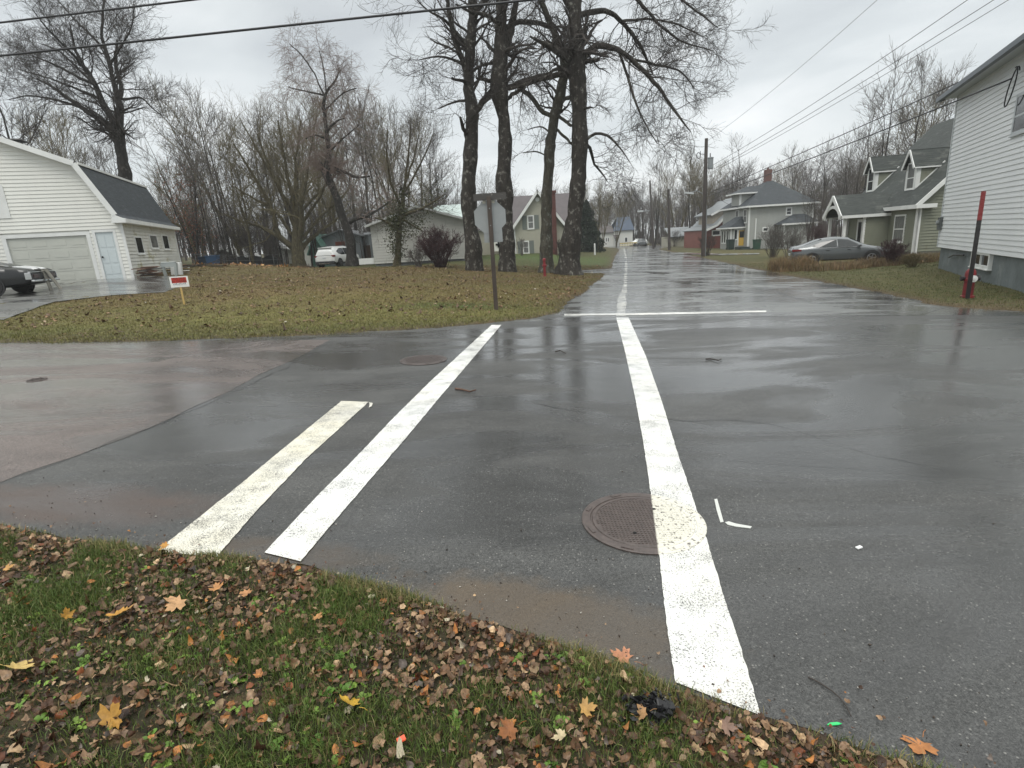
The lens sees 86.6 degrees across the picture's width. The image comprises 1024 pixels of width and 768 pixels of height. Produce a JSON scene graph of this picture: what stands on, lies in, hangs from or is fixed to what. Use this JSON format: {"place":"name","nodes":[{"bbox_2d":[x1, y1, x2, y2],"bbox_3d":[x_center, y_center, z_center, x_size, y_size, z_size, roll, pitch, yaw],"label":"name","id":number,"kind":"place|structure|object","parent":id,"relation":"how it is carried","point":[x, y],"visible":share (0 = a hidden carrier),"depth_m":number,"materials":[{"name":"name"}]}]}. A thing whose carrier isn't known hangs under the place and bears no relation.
{"place":"outdoors","nodes":[
{"label":"outdoors","id":0,"kind":"place"},
{"bbox_2d":[0,276,176,319],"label":"driveway","id":1,"kind":"structure","parent":0,"point":[14,302],"depth_m":19.57,"materials":[{"name":"grey concrete"}]},
{"bbox_2d":[0,262,59,295],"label":"muscle car","id":2,"kind":"object","parent":1,"relation":"on","point":[19,278],"visible":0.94,"depth_m":19.55,"materials":[{"name":"black paint"}]},
{"bbox_2d":[0,0,196,23],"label":"overhead cable","id":3,"kind":"object","parent":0,"point":[94,11],"visible":1,"depth_m":9.37,"materials":[{"name":"black plastic"}]},
{"bbox_2d":[0,0,536,56],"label":"overhead cable","id":4,"kind":"object","parent":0,"point":[275,26],"visible":1,"depth_m":9.49,"materials":[{"name":"black plastic"}]},
{"bbox_2d":[0,245,1023,767],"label":"road","id":5,"kind":"structure","parent":0,"point":[930,575],"depth_m":3.96,"materials":[{"name":"grey asphalt"}]},
{"bbox_2d":[0,340,328,481],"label":"road","id":6,"kind":"structure","parent":5,"relation":"attached to","point":[83,398],"depth_m":7.25,"materials":[{"name":"concrete"}]},
{"bbox_2d":[158,401,367,555],"bbox_3d":[-1.880,0.602,4.716,0.406,0.019,3.202,-3,15,2],"label":"road marking","id":7,"kind":"object","parent":5,"relation":"on","point":[231,513],"visible":0.98,"depth_m":3.99,"materials":[{"name":"paint"}]},
{"bbox_2d":[265,325,500,560],"bbox_3d":[-0.867,-0.129,7.394,0.314,0.048,8.908,-2,15,7],"label":"road marking","id":8,"kind":"object","parent":5,"relation":"on","point":[301,534],"visible":1,"depth_m":4.35,"materials":[{"name":"white paint"}]},
{"bbox_2d":[400,355,446,364],"bbox_3d":[-1.361,-0.374,8.353,0.720,0.014,0.720,-2,15,-1],"label":"manhole cover","id":9,"kind":"object","parent":5,"relation":"on","point":[423,360],"visible":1,"depth_m":8.32,"materials":[{"name":"metal"}]},
{"bbox_2d":[8,498,995,767],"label":"leaf crumbs","id":10,"kind":"object","parent":5,"relation":"on","point":[990,758],"visible":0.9,"depth_m":2.14,"materials":[{"name":"brown plant"}]},
{"bbox_2d":[4,375,1020,767],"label":"grit","id":11,"kind":"object","parent":5,"relation":"on","point":[516,589],"visible":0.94,"depth_m":2.75,"materials":[{"name":"grey gravel"}]},
{"bbox_2d":[582,493,706,554],"bbox_3d":[0.830,0.864,3.447,0.770,0.014,0.770,-2,15,-1],"label":"manhole cover","id":12,"kind":"object","parent":5,"relation":"on","point":[644,523],"visible":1,"depth_m":3.40,"materials":[{"name":"brown metal"}]},
{"bbox_2d":[616,318,759,713],"bbox_3d":[1.672,-0.134,7.160,0.351,0.075,10.719,-1,15,10],"label":"road marking","id":13,"kind":"object","parent":5,"relation":"on","point":[701,628],"visible":1,"depth_m":2.75,"materials":[{"name":"white paint"}]},
{"bbox_2d":[561,247,944,317],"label":"road","id":14,"kind":"structure","parent":5,"relation":"attached to","point":[651,293],"depth_m":16.41,"materials":[{"name":"grey asphalt"}]},
{"bbox_2d":[564,310,765,315],"bbox_3d":[3.613,-1.662,12.763,4.753,0.167,0.421,-2,15,4],"label":"road marking","id":15,"kind":"object","parent":14,"relation":"on","point":[663,313],"visible":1,"depth_m":12.77,"materials":[{"name":"white paint"}]},
{"bbox_2d":[900,729,938,754],"bbox_3d":[1.437,1.258,1.909,0.150,0.011,0.111,-9,9,-41],"label":"maple leaf","id":16,"kind":"object","parent":5,"relation":"on","point":[918,748],"visible":1,"depth_m":1.89,"materials":[{"name":"orange plant"}]},
{"bbox_2d":[0,227,1023,767],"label":"ground","id":17,"kind":"structure","parent":0,"point":[610,253],"depth_m":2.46,"materials":[{"name":"green plant"}]},
{"bbox_2d":[0,34,65,154],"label":"bare tree","id":18,"kind":"object","parent":17,"relation":"on","point":[35,127],"visible":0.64,"depth_m":31.61,"materials":[{"name":"black plant"}]},
{"bbox_2d":[24,110,88,163],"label":"bare tree","id":19,"kind":"object","parent":17,"relation":"on","point":[62,139],"visible":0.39,"depth_m":43.83,"materials":[{"name":"brown plant"}]},
{"bbox_2d":[7,92,106,163],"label":"bare tree","id":20,"kind":"object","parent":17,"relation":"on","point":[50,138],"visible":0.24,"depth_m":52.76,"materials":[{"name":"brown plant"}]},
{"bbox_2d":[0,137,180,289],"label":"garage","id":21,"kind":"structure","parent":17,"relation":"on","point":[66,220],"depth_m":22.33,"materials":[{"name":"white plastic"}]},
{"bbox_2d":[0,231,100,284],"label":"garage door","id":22,"kind":"structure","parent":21,"relation":"in","point":[27,243],"depth_m":22.38,"materials":[{"name":"white metal"}]},
{"bbox_2d":[91,229,125,278],"bbox_3d":[-16.989,-5.440,22.896,0.847,2.065,0.140,-8,15,-16],"label":"door","id":23,"kind":"structure","parent":21,"relation":"in","point":[105,241],"depth_m":22.90,"materials":[{"name":"grey"}]},
{"bbox_2d":[46,113,135,173],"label":"bare tree","id":24,"kind":"object","parent":17,"relation":"on","point":[85,161],"visible":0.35,"depth_m":45.24,"materials":[{"name":"black plant"}]},
{"bbox_2d":[0,0,200,180],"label":"bare tree","id":25,"kind":"object","parent":17,"relation":"on","point":[113,125],"visible":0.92,"depth_m":31.67,"materials":[{"name":"black plant"}]},
{"bbox_2d":[80,132,135,175],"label":"bare tree","id":26,"kind":"object","parent":17,"relation":"on","point":[101,158],"visible":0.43,"depth_m":42.07,"materials":[{"name":"black plant"}]},
{"bbox_2d":[97,702,121,730],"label":"maple leaf","id":27,"kind":"object","parent":17,"relation":"on","point":[104,714],"visible":0.88,"depth_m":1.94,"materials":[{"name":"plant"}]},
{"bbox_2d":[125,111,217,232],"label":"bare tree","id":28,"kind":"object","parent":17,"relation":"on","point":[168,161],"visible":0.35,"depth_m":54.74,"materials":[{"name":"black plant"}]},
{"bbox_2d":[127,134,227,262],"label":"bare tree","id":29,"kind":"object","parent":17,"relation":"on","point":[189,175],"visible":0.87,"depth_m":43.83,"materials":[{"name":"black plant"}]},
{"bbox_2d":[147,156,221,255],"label":"bare tree","id":30,"kind":"object","parent":17,"relation":"on","point":[180,221],"visible":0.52,"depth_m":45.60,"materials":[{"name":"brown plant"}]},
{"bbox_2d":[165,132,226,254],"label":"bare tree","id":31,"kind":"object","parent":17,"relation":"on","point":[205,229],"visible":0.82,"depth_m":43.16,"materials":[{"name":"black plant"}]},
{"bbox_2d":[175,207,216,263],"bbox_3d":[-28.209,-12.968,47.942,3.798,5.300,3.535,-4,15,0],"label":"bare shrub","id":32,"kind":"object","parent":17,"relation":"on","point":[193,238],"visible":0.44,"depth_m":47.63,"materials":[{"name":"brown plant"}]},
{"bbox_2d":[161,78,245,257],"bbox_3d":[-25.876,-18.072,46.529,5.893,16.559,6.515,-3,15,4],"label":"bare tree","id":33,"kind":"object","parent":17,"relation":"on","point":[221,199],"visible":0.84,"depth_m":46.02,"materials":[{"name":"black plant"}]},
{"bbox_2d":[141,67,274,255],"bbox_3d":[-27.698,-19.731,51.292,9.419,17.559,10.897,11,21,44],"label":"bare tree","id":34,"kind":"object","parent":17,"relation":"on","point":[200,140],"visible":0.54,"depth_m":49.59,"materials":[{"name":"brown plant"}]},
{"bbox_2d":[182,143,240,262],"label":"bare tree","id":35,"kind":"object","parent":17,"relation":"on","point":[214,208],"visible":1,"depth_m":41.43,"materials":[{"name":"black plant"}]},
{"bbox_2d":[217,131,265,263],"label":"bare tree","id":36,"kind":"object","parent":17,"relation":"on","point":[242,214],"visible":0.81,"depth_m":44.63,"materials":[{"name":"brown plant"}]},
{"bbox_2d":[228,216,264,257],"bbox_3d":[-25.219,-13.734,51.903,3.558,4.827,3.640,-2,15,7],"label":"bare shrub","id":37,"kind":"object","parent":17,"relation":"on","point":[245,244],"visible":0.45,"depth_m":51.59,"materials":[{"name":"brown plant"}]},
{"bbox_2d":[222,255,277,264],"bbox_3d":[-22.333,-10.414,46.569,0.034,1.340,4.905,6,18,33],"label":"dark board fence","id":38,"kind":"object","parent":17,"relation":"on","point":[266,260],"visible":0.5,"depth_m":46.89,"materials":[{"name":"black wood"}]},
{"bbox_2d":[215,97,290,255],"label":"bare tree","id":39,"kind":"object","parent":17,"relation":"on","point":[264,214],"visible":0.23,"depth_m":55.55,"materials":[{"name":"black plant"}]},
{"bbox_2d":[239,105,290,264],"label":"bare tree","id":40,"kind":"object","parent":17,"relation":"on","point":[271,199],"visible":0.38,"depth_m":48.53,"materials":[{"name":"black plant"}]},
{"bbox_2d":[184,65,378,266],"bbox_3d":[-18.847,-17.038,45.000,17.080,15.075,9.580,-4,15,0],"label":"bare tree","id":41,"kind":"object","parent":17,"relation":"on","point":[298,219],"visible":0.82,"depth_m":44.23,"materials":[{"name":"brown plant"}]},
{"bbox_2d":[167,195,395,266],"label":"undergrowth","id":42,"kind":"object","parent":17,"relation":"on","point":[315,230],"visible":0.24,"depth_m":49.99,"materials":[{"name":"brown plant"}]},
{"bbox_2d":[237,95,326,242],"bbox_3d":[-23.205,-21.753,58.136,10.247,17.671,9.150,-11,17,-27],"label":"bare tree","id":43,"kind":"object","parent":17,"relation":"on","point":[287,219],"visible":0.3,"depth_m":56.78,"materials":[{"name":"black plant"}]},
{"bbox_2d":[0,264,605,342],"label":"grass","id":44,"kind":"structure","parent":17,"relation":"on","point":[159,338],"depth_m":14.94,"materials":[{"name":"green plant"}]},
{"bbox_2d":[1,263,609,336],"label":"fallen leaves","id":45,"kind":"object","parent":17,"relation":"on","point":[284,327],"visible":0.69,"depth_m":16.74,"materials":[{"name":"brown plant"}]},
{"bbox_2d":[265,76,354,233],"bbox_3d":[-21.195,-22.365,56.675,10.722,19.987,12.403,-9,16,-20],"label":"bare tree","id":46,"kind":"object","parent":17,"relation":"on","point":[303,152],"visible":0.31,"depth_m":56.60,"materials":[{"name":"brown plant"}]},
{"bbox_2d":[314,245,358,267],"bbox_3d":[-14.452,-10.594,45.147,2.140,1.755,4.345,0,15,14],"label":"suv","id":47,"kind":"object","parent":17,"relation":"on","point":[327,255],"visible":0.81,"depth_m":43.31,"materials":[{"name":"white paint"}]},
{"bbox_2d":[258,11,417,265],"bbox_3d":[-12.000,-17.556,39.280,10.058,18.122,7.540,-4,15,0],"label":"bare tree","id":48,"kind":"object","parent":17,"relation":"on","point":[327,169],"visible":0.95,"depth_m":38.36,"materials":[{"name":"black plant"}]},
{"bbox_2d":[321,229,373,265],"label":"grey shed","id":49,"kind":"structure","parent":17,"relation":"on","point":[329,239],"depth_m":50.18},
{"bbox_2d":[315,85,390,230],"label":"bare tree","id":50,"kind":"object","parent":17,"relation":"on","point":[354,223],"visible":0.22,"depth_m":57.03,"materials":[{"name":"black plant"}]},
{"bbox_2d":[330,79,407,217],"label":"bare tree","id":51,"kind":"object","parent":17,"relation":"on","point":[376,180],"visible":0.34,"depth_m":55.10,"materials":[{"name":"black plant"}]},
{"bbox_2d":[336,88,403,234],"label":"bare tree","id":52,"kind":"object","parent":17,"relation":"on","point":[364,167],"visible":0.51,"depth_m":51.67,"materials":[{"name":"black plant"}]},
{"bbox_2d":[357,113,410,213],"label":"bare tree","id":53,"kind":"object","parent":17,"relation":"on","point":[382,161],"visible":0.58,"depth_m":48.50,"materials":[{"name":"brown plant"}]},
{"bbox_2d":[337,86,445,208],"bbox_3d":[-12.320,-22.094,57.307,11.422,18.406,9.874,-9,16,-21],"label":"bare tree","id":54,"kind":"object","parent":17,"relation":"on","point":[383,109],"visible":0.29,"depth_m":55.85,"materials":[{"name":"brown plant"}]},
{"bbox_2d":[343,93,462,266],"bbox_3d":[-6.638,-12.909,34.615,7.873,10.946,5.896,-4,15,0],"label":"bare tree","id":55,"kind":"object","parent":17,"relation":"on","point":[401,213],"visible":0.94,"depth_m":34.97,"materials":[{"name":"brown plant"}]},
{"bbox_2d":[396,108,438,206],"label":"bare tree","id":56,"kind":"object","parent":17,"relation":"on","point":[416,162],"visible":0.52,"depth_m":50.24,"materials":[{"name":"brown plant"}]},
{"bbox_2d":[1,540,847,767],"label":"weeds","id":57,"kind":"object","parent":17,"relation":"on","point":[38,718],"visible":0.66,"depth_m":2.12,"materials":[{"name":"green plant"}]},
{"bbox_2d":[399,116,460,206],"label":"bare tree","id":58,"kind":"object","parent":17,"relation":"on","point":[431,159],"visible":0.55,"depth_m":54.11,"materials":[{"name":"black plant"}]},
{"bbox_2d":[364,204,499,265],"bbox_3d":[-5.602,-12.651,46.766,9.616,5.330,17.945,-4,15,0],"label":"bungalow","id":59,"kind":"object","parent":17,"relation":"on","point":[453,222],"visible":0.32,"depth_m":38.51,"materials":[{"name":"white"}]},
{"bbox_2d":[344,0,525,270],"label":"bare tree","id":60,"kind":"object","parent":17,"relation":"on","point":[473,254],"visible":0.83,"depth_m":25.85,"materials":[{"name":"brown plant"}]},
{"bbox_2d":[413,225,464,267],"bbox_3d":[-4.139,-7.978,31.211,3.081,2.555,3.131,-8,15,-17],"label":"red bush","id":61,"kind":"object","parent":17,"relation":"on","point":[437,245],"visible":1,"depth_m":30.98,"materials":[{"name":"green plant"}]},
{"bbox_2d":[0,524,907,767],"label":"leaf litter","id":62,"kind":"object","parent":17,"relation":"on","point":[763,752],"visible":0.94,"depth_m":2.17,"materials":[{"name":"brown plant"}]},
{"bbox_2d":[473,192,505,309],"bbox_3d":[-0.458,-3.122,13.575,0.809,3.126,0.130,-4,15,0],"label":"stop sign post","id":63,"kind":"object","parent":17,"relation":"on","point":[490,217],"visible":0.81,"depth_m":13.38,"materials":[{"name":"grey metal"}]},
{"bbox_2d":[136,155,864,260],"bbox_3d":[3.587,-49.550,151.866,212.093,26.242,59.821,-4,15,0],"label":"woods","id":64,"kind":"object","parent":17,"relation":"on","point":[637,199],"visible":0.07,"depth_m":139.97,"materials":[{"name":"brown plant"}]},
{"bbox_2d":[415,0,603,271],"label":"bare tree","id":65,"kind":"object","parent":17,"relation":"on","point":[507,245],"visible":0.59,"depth_m":25.76,"materials":[{"name":"brown plant"}]},
{"bbox_2d":[477,190,568,254],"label":"beige house","id":66,"kind":"structure","parent":17,"relation":"on","point":[526,219],"depth_m":54.04,"materials":[{"name":"beige wood"}]},
{"bbox_2d":[487,0,604,272],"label":"bare tree","id":67,"kind":"object","parent":17,"relation":"on","point":[546,236],"visible":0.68,"depth_m":26.43,"materials":[{"name":"dark twig bark"},{"name":"dark bark"}]},
{"bbox_2d":[581,199,606,252],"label":"conifer","id":68,"kind":"object","parent":17,"relation":"on","point":[587,230],"visible":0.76,"depth_m":68.74,"materials":[{"name":"green plant"}]},
{"bbox_2d":[599,217,633,246],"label":"white house","id":69,"kind":"structure","parent":17,"relation":"on","point":[626,234],"depth_m":126.23,"materials":[{"name":"grey"}]},
{"bbox_2d":[460,0,777,275],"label":"bare tree","id":70,"kind":"object","parent":17,"relation":"on","point":[573,42],"visible":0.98,"depth_m":24.47,"materials":[{"name":"brown plant"}]},
{"bbox_2d":[603,185,635,246],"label":"bare tree","id":71,"kind":"object","parent":17,"relation":"on","point":[623,217],"visible":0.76,"depth_m":107.44,"materials":[{"name":"brown plant"}]},
{"bbox_2d":[406,178,843,245],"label":"undergrowth","id":72,"kind":"object","parent":17,"relation":"on","point":[661,224],"visible":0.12,"depth_m":137.01,"materials":[{"name":"brown plant"}]},
{"bbox_2d":[618,687,680,730],"bbox_3d":[0.503,1.200,2.015,0.253,0.088,0.167,-9,16,-20],"label":"black clump","id":73,"kind":"object","parent":17,"relation":"on","point":[659,706],"visible":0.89,"depth_m":2.00,"materials":[{"name":"black plastic"}]},
{"bbox_2d":[642,147,675,246],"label":"bare tree","id":74,"kind":"object","parent":17,"relation":"on","point":[654,197],"visible":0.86,"depth_m":94.20,"materials":[{"name":"black plant"}]},
{"bbox_2d":[661,226,691,246],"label":"cream building","id":75,"kind":"structure","parent":17,"relation":"on","point":[664,241],"depth_m":98.22,"materials":[{"name":"beige"}]},
{"bbox_2d":[650,155,712,226],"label":"bare tree","id":76,"kind":"object","parent":17,"relation":"on","point":[685,212],"visible":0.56,"depth_m":103.84,"materials":[{"name":"brown plant"}]},
{"bbox_2d":[684,138,713,256],"bbox_3d":[15.738,-15.442,45.875,2.345,9.782,0.526,-4,15,0],"label":"utility pole","id":77,"kind":"object","parent":17,"relation":"on","point":[708,162],"visible":0.93,"depth_m":45.70,"materials":[{"name":"brown wood"}]},
{"bbox_2d":[706,78,1010,196],"bbox_3d":[15.251,-12.235,30.627,0.044,1.029,31.361,-2,15,5],"label":"overhead wire","id":78,"kind":"object","parent":77,"relation":"attached to","point":[883,129],"visible":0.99,"depth_m":20.68,"materials":[{"name":"black"}]},
{"bbox_2d":[679,149,731,212],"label":"bare tree","id":79,"kind":"object","parent":17,"relation":"on","point":[701,184],"visible":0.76,"depth_m":87.38,"materials":[{"name":"brown plant"}]},
{"bbox_2d":[682,198,731,247],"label":"red house","id":80,"kind":"structure","parent":17,"relation":"on","point":[693,233],"depth_m":78.52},
{"bbox_2d":[716,168,820,249],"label":"foursquare house","id":81,"kind":"structure","parent":17,"relation":"on","point":[768,201],"depth_m":65.90,"materials":[{"name":"grey"}]},
{"bbox_2d":[756,224,789,257],"bbox_3d":[19.178,-10.543,39.687,2.464,2.549,2.456,9,19,39],"label":"bare shrub","id":82,"kind":"object","parent":17,"relation":"on","point":[772,238],"visible":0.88,"depth_m":39.77,"materials":[{"name":"brown plant"}]},
{"bbox_2d":[773,224,811,256],"bbox_3d":[19.773,-10.189,38.662,2.653,2.318,2.182,-9,16,-21],"label":"bare shrub","id":83,"kind":"object","parent":17,"relation":"on","point":[792,239],"visible":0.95,"depth_m":38.52,"materials":[{"name":"brown plant"}]},
{"bbox_2d":[694,132,897,236],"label":"woods","id":84,"kind":"object","parent":17,"relation":"on","point":[806,182],"visible":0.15,"depth_m":90.13,"materials":[{"name":"brown plant"}]},
{"bbox_2d":[780,134,843,197],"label":"bare tree","id":85,"kind":"object","parent":17,"relation":"on","point":[796,171],"visible":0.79,"depth_m":85.26,"materials":[{"name":"black plant"}]},
{"bbox_2d":[793,159,866,241],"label":"trees","id":86,"kind":"object","parent":17,"relation":"on","point":[814,206],"visible":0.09,"depth_m":57.87,"materials":[{"name":"brown plant"}]},
{"bbox_2d":[787,237,887,262],"bbox_3d":[16.631,-6.806,27.751,4.480,1.441,1.950,1,16,18],"label":"sedan","id":87,"kind":"object","parent":17,"relation":"on","point":[836,248],"visible":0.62,"depth_m":27.11,"materials":[{"name":"silver metal"}]},
{"bbox_2d":[819,112,901,198],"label":"bare tree","id":88,"kind":"object","parent":17,"relation":"on","point":[851,151],"visible":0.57,"depth_m":66.26,"materials":[{"name":"black plant"}]},
{"bbox_2d":[849,93,898,193],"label":"bare tree","id":89,"kind":"object","parent":17,"relation":"on","point":[874,145],"visible":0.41,"depth_m":61.53,"materials":[{"name":"black plant"}]},
{"bbox_2d":[739,256,1023,310],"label":"grass","id":90,"kind":"structure","parent":17,"relation":"on","point":[915,292],"depth_m":17.32,"materials":[{"name":"green plant"}]},
{"bbox_2d":[822,118,953,254],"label":"cottage","id":91,"kind":"structure","parent":17,"relation":"on","point":[900,198],"depth_m":30.99,"materials":[{"name":"wood"}]},
{"bbox_2d":[892,214,906,242],"bbox_3d":[21.364,-8.565,29.987,0.080,1.518,1.306,0,15,12],"label":"window","id":92,"kind":"structure","parent":91,"relation":"in","point":[900,220],"depth_m":29.92,"materials":[{"name":"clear glass"}]},
{"bbox_2d":[845,36,930,178],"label":"bare tree","id":93,"kind":"object","parent":17,"relation":"on","point":[882,105],"visible":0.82,"depth_m":56.41,"materials":[{"name":"black plant"}]},
{"bbox_2d":[877,238,910,263],"bbox_3d":[17.724,-6.127,25.075,1.459,1.285,1.490,-4,15,0],"label":"bare shrub","id":94,"kind":"object","parent":17,"relation":"on","point":[893,253],"visible":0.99,"depth_m":25.07,"materials":[{"name":"brown plant"}]},
{"bbox_2d":[849,77,962,187],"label":"bare tree","id":95,"kind":"object","parent":17,"relation":"on","point":[922,129],"visible":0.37,"depth_m":66.34,"materials":[{"name":"brown plant"}]},
{"bbox_2d":[873,48,954,154],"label":"bare tree","id":96,"kind":"object","parent":17,"relation":"on","point":[908,112],"visible":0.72,"depth_m":54.97,"materials":[{"name":"black plant"}]},
{"bbox_2d":[899,53,975,147],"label":"bare tree","id":97,"kind":"object","parent":17,"relation":"on","point":[941,80],"visible":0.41,"depth_m":53.62,"materials":[{"name":"black plant"}]},
{"bbox_2d":[965,191,985,298],"bbox_3d":[11.588,-3.345,13.601,0.106,2.812,0.024,-4,15,0],"label":"marker post","id":98,"kind":"object","parent":17,"relation":"on","point":[975,242],"visible":0.82,"depth_m":13.55,"materials":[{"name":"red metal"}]},
{"bbox_2d":[935,33,1023,292],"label":"white house","id":99,"kind":"structure","parent":17,"relation":"on","point":[986,152],"depth_m":16.83,"materials":[{"name":"plastic"}]},
{"bbox_2d":[968,251,993,270],"bbox_3d":[14.917,-3.938,17.288,0.130,0.529,1.771,3,16,24],"label":"window","id":100,"kind":"structure","parent":99,"relation":"in","point":[984,261],"depth_m":17.01,"materials":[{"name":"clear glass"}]},
{"bbox_2d":[1008,91,1023,137],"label":"window","id":101,"kind":"structure","parent":99,"relation":"in","point":[1017,128],"depth_m":15.01,"materials":[{"name":"grey"}]},
{"bbox_2d":[0,0,1023,256],"label":"sky","id":102,"kind":"structure","parent":0,"point":[239,61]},
{"bbox_2d":[764,252,939,272],"bbox_3d":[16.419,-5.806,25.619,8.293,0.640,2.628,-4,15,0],"label":"dry grass","id":103,"kind":"structure","parent":0,"point":[863,263],"depth_m":25.20,"materials":[{"name":"brown plant"}]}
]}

